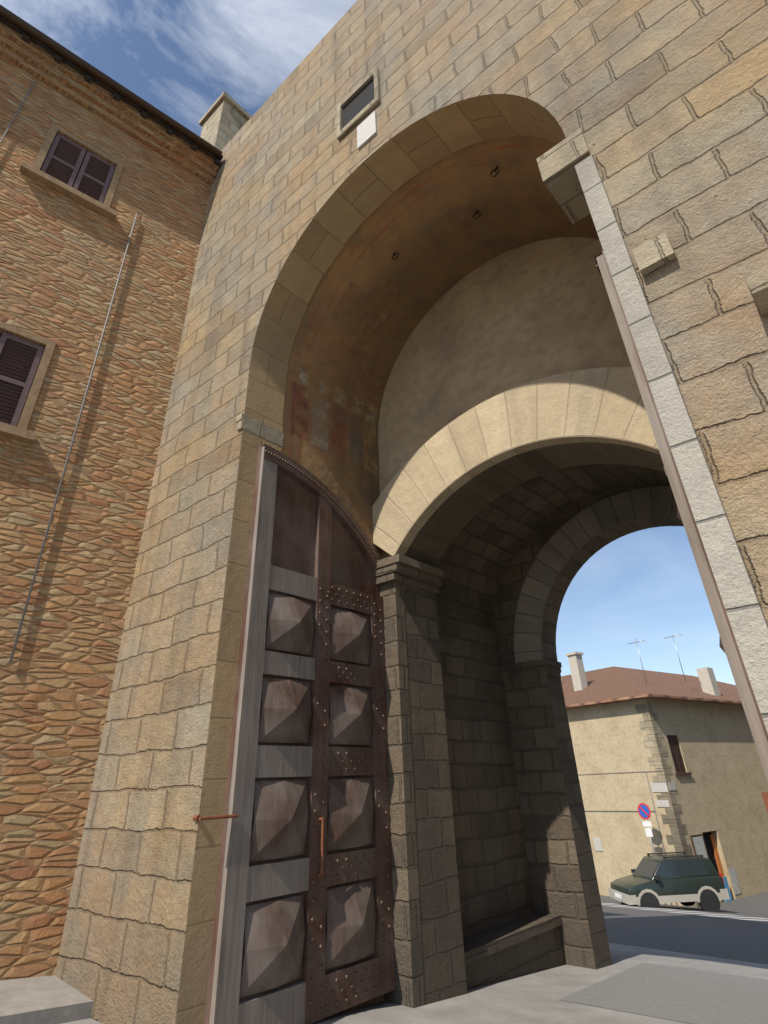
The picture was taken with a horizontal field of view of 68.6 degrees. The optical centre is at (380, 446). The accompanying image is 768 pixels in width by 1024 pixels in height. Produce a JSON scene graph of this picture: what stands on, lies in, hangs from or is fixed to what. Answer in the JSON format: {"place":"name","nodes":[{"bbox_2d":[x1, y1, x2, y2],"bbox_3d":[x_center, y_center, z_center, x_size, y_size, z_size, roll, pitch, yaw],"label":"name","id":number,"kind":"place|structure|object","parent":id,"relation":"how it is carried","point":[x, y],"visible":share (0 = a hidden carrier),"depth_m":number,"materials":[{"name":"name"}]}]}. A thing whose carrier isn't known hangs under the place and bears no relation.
{"place":"outdoors","nodes":[
{"label":"outdoors","id":0,"kind":"place"},
{"bbox_2d":[0,975,93,1023],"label":"stone block","id":1,"kind":"structure","parent":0,"point":[53,999],"depth_m":4.30,"materials":[{"name":"stone"}]},
{"bbox_2d":[0,133,114,426],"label":"window shutters","id":2,"kind":"object","parent":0,"point":[63,159],"visible":0.87,"depth_m":8.21,"materials":[{"name":"brown wood"}]},
{"bbox_2d":[199,91,251,149],"bbox_3d":[-3.370,-5.869,11.898,0.940,3.450,0.970,-26,-38,34],"label":"house chimney","id":3,"kind":"object","parent":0,"point":[225,118],"visible":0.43,"depth_m":12.16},
{"bbox_2d":[0,0,735,684],"label":"sky","id":4,"kind":"structure","parent":0,"point":[178,56],"materials":[{"name":"blue"}]},
{"bbox_2d":[62,943,767,1023],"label":"street paving","id":5,"kind":"structure","parent":0,"point":[533,998],"depth_m":5.06,"materials":[{"name":"grey stone"}]},
{"bbox_2d":[463,912,564,989],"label":"gate niche benches","id":6,"kind":"object","parent":5,"relation":"on","point":[530,943],"visible":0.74,"depth_m":6.15,"materials":[{"name":"stone"}]},
{"bbox_2d":[373,467,667,1007],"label":"low gate arch jambs","id":7,"kind":"object","parent":5,"relation":"on","point":[393,574],"visible":0.48,"depth_m":5.75,"materials":[{"name":"beige stone"}]},
{"bbox_2d":[372,367,664,567],"bbox_3d":[1.676,0.217,6.605,4.602,1.580,0.812,-26,-38,34],"label":"stone arch","id":8,"kind":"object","parent":7,"relation":"on","point":[590,406],"visible":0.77,"depth_m":6.49,"materials":[{"name":"beige stone"}]},
{"bbox_2d":[559,963,767,1023],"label":"street repair patches","id":9,"kind":"object","parent":5,"relation":"on","point":[690,996],"visible":1,"depth_m":5.46,"materials":[{"name":"concrete"}]},
{"bbox_2d":[236,66,767,446],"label":"stone trim","id":10,"kind":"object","parent":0,"point":[558,172],"visible":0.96,"depth_m":4.37,"materials":[{"name":"beige stone"}]},
{"bbox_2d":[493,481,683,969],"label":"gate arch wall","id":11,"kind":"structure","parent":0,"point":[563,878],"depth_m":7.69,"materials":[{"name":"beige stone"}]},
{"bbox_2d":[500,659,561,680],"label":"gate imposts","id":12,"kind":"object","parent":11,"relation":"attached to","point":[535,668],"visible":0.86,"depth_m":8.27,"materials":[{"name":"beige stone"}]},
{"bbox_2d":[514,486,677,662],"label":"stone arch","id":13,"kind":"structure","parent":11,"relation":"attached to","point":[567,540],"depth_m":8.46,"materials":[{"name":"beige stone"}]},
{"bbox_2d":[594,251,767,740],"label":"gate door board","id":14,"kind":"object","parent":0,"point":[727,619],"visible":0.04,"depth_m":3.04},
{"bbox_2d":[600,891,767,964],"bbox_3d":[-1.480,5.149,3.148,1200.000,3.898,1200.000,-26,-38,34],"label":"ground","id":15,"kind":"structure","parent":0,"point":[738,939],"depth_m":11.94,"materials":[{"name":"grey asphalt"}]},
{"bbox_2d":[0,55,211,980],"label":"house walls","id":16,"kind":"structure","parent":15,"relation":"on","point":[61,257],"depth_m":6.83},
{"bbox_2d":[0,80,137,662],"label":"house cables","id":17,"kind":"object","parent":16,"relation":"attached to","point":[43,544],"visible":1,"depth_m":6.74,"materials":[{"name":"grey metal"}]},
{"bbox_2d":[0,22,218,184],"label":"brick cornice","id":18,"kind":"structure","parent":16,"relation":"attached to","point":[35,60],"depth_m":9.25,"materials":[{"name":"brown brick"}]},
{"bbox_2d":[0,16,221,165],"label":"house eave","id":19,"kind":"object","parent":18,"relation":"on","point":[58,58],"visible":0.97,"depth_m":9.29,"materials":[{"name":"brown wood"}]},
{"bbox_2d":[0,5,222,158],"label":"gutter","id":20,"kind":"object","parent":19,"relation":"attached to","point":[52,44],"visible":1,"depth_m":9.14,"materials":[{"name":"brown metal"}]},
{"bbox_2d":[55,0,767,1023],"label":"gate wall","id":21,"kind":"structure","parent":15,"relation":"on","point":[663,104],"depth_m":5.03,"materials":[{"name":"beige stone"}]},
{"bbox_2d":[209,446,316,1023],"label":"door frame boards","id":22,"kind":"object","parent":21,"relation":"attached to","point":[243,882],"visible":0.99,"depth_m":4.68,"materials":[{"name":"grey wood"}]},
{"bbox_2d":[204,444,394,1023],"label":"wooden gate door","id":23,"kind":"structure","parent":22,"relation":"attached to","point":[317,535],"depth_m":5.23,"materials":[{"name":"brown wood"}]},
{"bbox_2d":[262,440,323,876],"bbox_3d":[-0.591,2.171,5.755,0.179,4.465,1.912,-26,-38,34],"label":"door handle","id":24,"kind":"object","parent":23,"relation":"attached to","point":[321,819],"visible":0.29,"depth_m":4.89,"materials":[{"name":"brown metal"}]},
{"bbox_2d":[343,79,374,127],"bbox_3d":[-0.272,-4.400,7.281,0.600,0.580,0.024,-26,-38,34],"label":"gate niche opening","id":25,"kind":"object","parent":21,"relation":"attached to","point":[363,98],"visible":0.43,"depth_m":7.31,"materials":[{"name":"black metal"}]},
{"bbox_2d":[357,111,377,149],"bbox_3d":[-0.168,-3.824,6.817,0.300,0.450,0.030,-26,-38,34],"label":"plaque","id":26,"kind":"object","parent":21,"relation":"attached to","point":[366,129],"visible":1,"depth_m":6.78,"materials":[{"name":"white stone"}]},
{"bbox_2d":[193,792,767,820],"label":"iron bar","id":27,"kind":"object","parent":21,"relation":"attached to","point":[764,796],"visible":1,"depth_m":4.30,"materials":[{"name":"brown metal"}]},
{"bbox_2d":[575,155,767,732],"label":"gate jamb strip","id":28,"kind":"object","parent":21,"relation":"attached to","point":[745,613],"visible":1,"depth_m":2.85,"materials":[{"name":"beige stone"}]},
{"bbox_2d":[596,254,767,781],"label":"door edge","id":29,"kind":"object","parent":28,"relation":"attached to","point":[748,703],"visible":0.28,"depth_m":2.94,"materials":[{"name":"grey wood"}]},
{"bbox_2d":[281,136,598,1010],"bbox_3d":[0.993,1.525,4.849,4.060,10.280,1.750,-26,-38,34],"label":"arch vault","id":30,"kind":"object","parent":15,"relation":"on","point":[431,232],"visible":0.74,"depth_m":7.45,"materials":[{"name":"stone"}]},
{"bbox_2d":[287,279,394,476],"bbox_3d":[-0.233,-1.078,7.580,1.034,2.416,1.650,-26,-38,34],"label":"gate fresco","id":31,"kind":"object","parent":30,"relation":"attached to","point":[305,382],"visible":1,"depth_m":7.55,"materials":[{"name":"brown paint"}]},
{"bbox_2d":[392,166,498,259],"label":"gate vault iron rings","id":32,"kind":"object","parent":30,"relation":"on","point":[496,174],"visible":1,"depth_m":7.12,"materials":[{"name":"black metal"}]},
{"bbox_2d":[378,237,663,1004],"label":"inner gate wall","id":33,"kind":"structure","parent":15,"relation":"on","point":[513,318],"depth_m":6.90,"materials":[{"name":"paint"}]},
{"bbox_2d":[436,464,668,937],"bbox_3d":[2.755,3.584,5.889,4.200,7.700,2.150,-26,-38,34],"label":"gate passage vault","id":34,"kind":"object","parent":15,"relation":"on","point":[483,548],"visible":0.38,"depth_m":7.81,"materials":[{"name":"beige stone"}]},
{"bbox_2d":[646,820,665,904],"bbox_3d":[11.340,16.986,23.307,0.057,3.750,0.060,-26,-38,34],"label":"sign pole","id":35,"kind":"object","parent":15,"relation":"on","point":[652,846],"visible":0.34,"depth_m":23.50,"materials":[{"name":"grey metal"}]},
{"bbox_2d":[639,805,648,817],"bbox_3d":[11.261,15.622,24.092,0.001,0.470,0.470,19,-37,-32],"label":"no parking sign","id":36,"kind":"object","parent":35,"relation":"attached to","point":[645,809],"visible":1,"depth_m":24.09,"materials":[{"name":"blue metal"}]},
{"bbox_2d":[638,803,650,819],"bbox_3d":[11.264,15.623,24.094,0.001,0.600,0.600,19,-37,-32],"label":"sign border","id":37,"kind":"object","parent":35,"relation":"attached to","point":[648,809],"visible":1,"depth_m":24.07,"materials":[{"name":"red metal"}]},
{"bbox_2d":[642,821,652,836],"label":"supplementary sign plates","id":38,"kind":"object","parent":35,"relation":"attached to","point":[648,831],"visible":1,"depth_m":23.76,"materials":[{"name":"white metal"}]},
{"bbox_2d":[566,698,767,905],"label":"house walls","id":39,"kind":"structure","parent":15,"relation":"on","point":[722,787],"depth_m":26.31,"materials":[{"name":"beige paint"}]},
{"bbox_2d":[578,770,677,905],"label":"house cables","id":40,"kind":"object","parent":39,"relation":"attached to","point":[652,801],"visible":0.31,"depth_m":24.78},
{"bbox_2d":[593,782,676,850],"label":"wall signs","id":41,"kind":"object","parent":39,"relation":"attached to","point":[659,787],"visible":1,"depth_m":24.59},
{"bbox_2d":[561,666,742,708],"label":"house roof","id":42,"kind":"structure","parent":39,"relation":"on","point":[613,684],"depth_m":30.16,"materials":[{"name":"red tile"}]},
{"bbox_2d":[565,652,720,695],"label":"chimneys","id":43,"kind":"object","parent":42,"relation":"on","point":[708,681],"visible":0.76,"depth_m":31.63,"materials":[{"name":"beige paint"}]},
{"bbox_2d":[628,634,685,683],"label":"tv antennas","id":44,"kind":"object","parent":42,"relation":"on","point":[641,661],"visible":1,"depth_m":30.20,"materials":[{"name":"grey metal"}]},
{"bbox_2d":[635,703,700,907],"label":"corner quoins","id":45,"kind":"object","parent":39,"relation":"attached to","point":[654,733],"visible":0.66,"depth_m":24.74,"materials":[{"name":"beige stone"}]},
{"bbox_2d":[667,735,691,774],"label":"house shutters","id":46,"kind":"object","parent":39,"relation":"attached to","point":[676,754],"visible":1,"depth_m":25.73,"materials":[{"name":"brown wood"}]},
{"bbox_2d":[676,772,718,872],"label":"dark house openings","id":47,"kind":"object","parent":39,"relation":"in","point":[709,848],"visible":0.11,"depth_m":24.61,"materials":[{"name":"black"}]},
{"bbox_2d":[690,834,708,858],"bbox_3d":[13.489,17.161,23.721,0.050,1.300,0.900,-38,-46,44],"label":"door frame","id":48,"kind":"object","parent":39,"relation":"attached to","point":[692,836],"visible":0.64,"depth_m":23.84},
{"bbox_2d":[693,836,740,894],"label":"house notices","id":49,"kind":"object","parent":39,"relation":"attached to","point":[699,845],"visible":0.82,"depth_m":23.98,"materials":[{"name":"white paper"}]},
{"bbox_2d":[709,834,724,876],"bbox_3d":[14.696,18.140,24.458,0.070,2.100,0.250,-38,-46,44],"label":"door","id":50,"kind":"structure","parent":39,"relation":"attached to","point":[716,853],"depth_m":24.59,"materials":[{"name":"orange wood"}]},
{"bbox_2d":[723,876,732,901],"bbox_3d":[14.482,18.691,23.562,0.500,1.050,0.038,18,-36,-30],"label":"blue house poster","id":51,"kind":"object","parent":39,"relation":"attached to","point":[726,885],"visible":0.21,"depth_m":23.68,"materials":[{"name":"blue paper"}]},
{"bbox_2d":[608,852,729,911],"bbox_3d":[10.459,16.085,20.734,3.740,1.680,1.960,1,-31,-5],"label":"car","id":52,"kind":"object","parent":15,"relation":"on","point":[656,881],"visible":0.93,"depth_m":20.18,"materials":[{"name":"green paint"}]},
{"bbox_2d":[601,903,767,920],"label":"road line","id":53,"kind":"object","parent":15,"relation":"on","point":[757,919],"visible":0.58,"depth_m":18.14,"materials":[{"name":"paint"}]}
]}

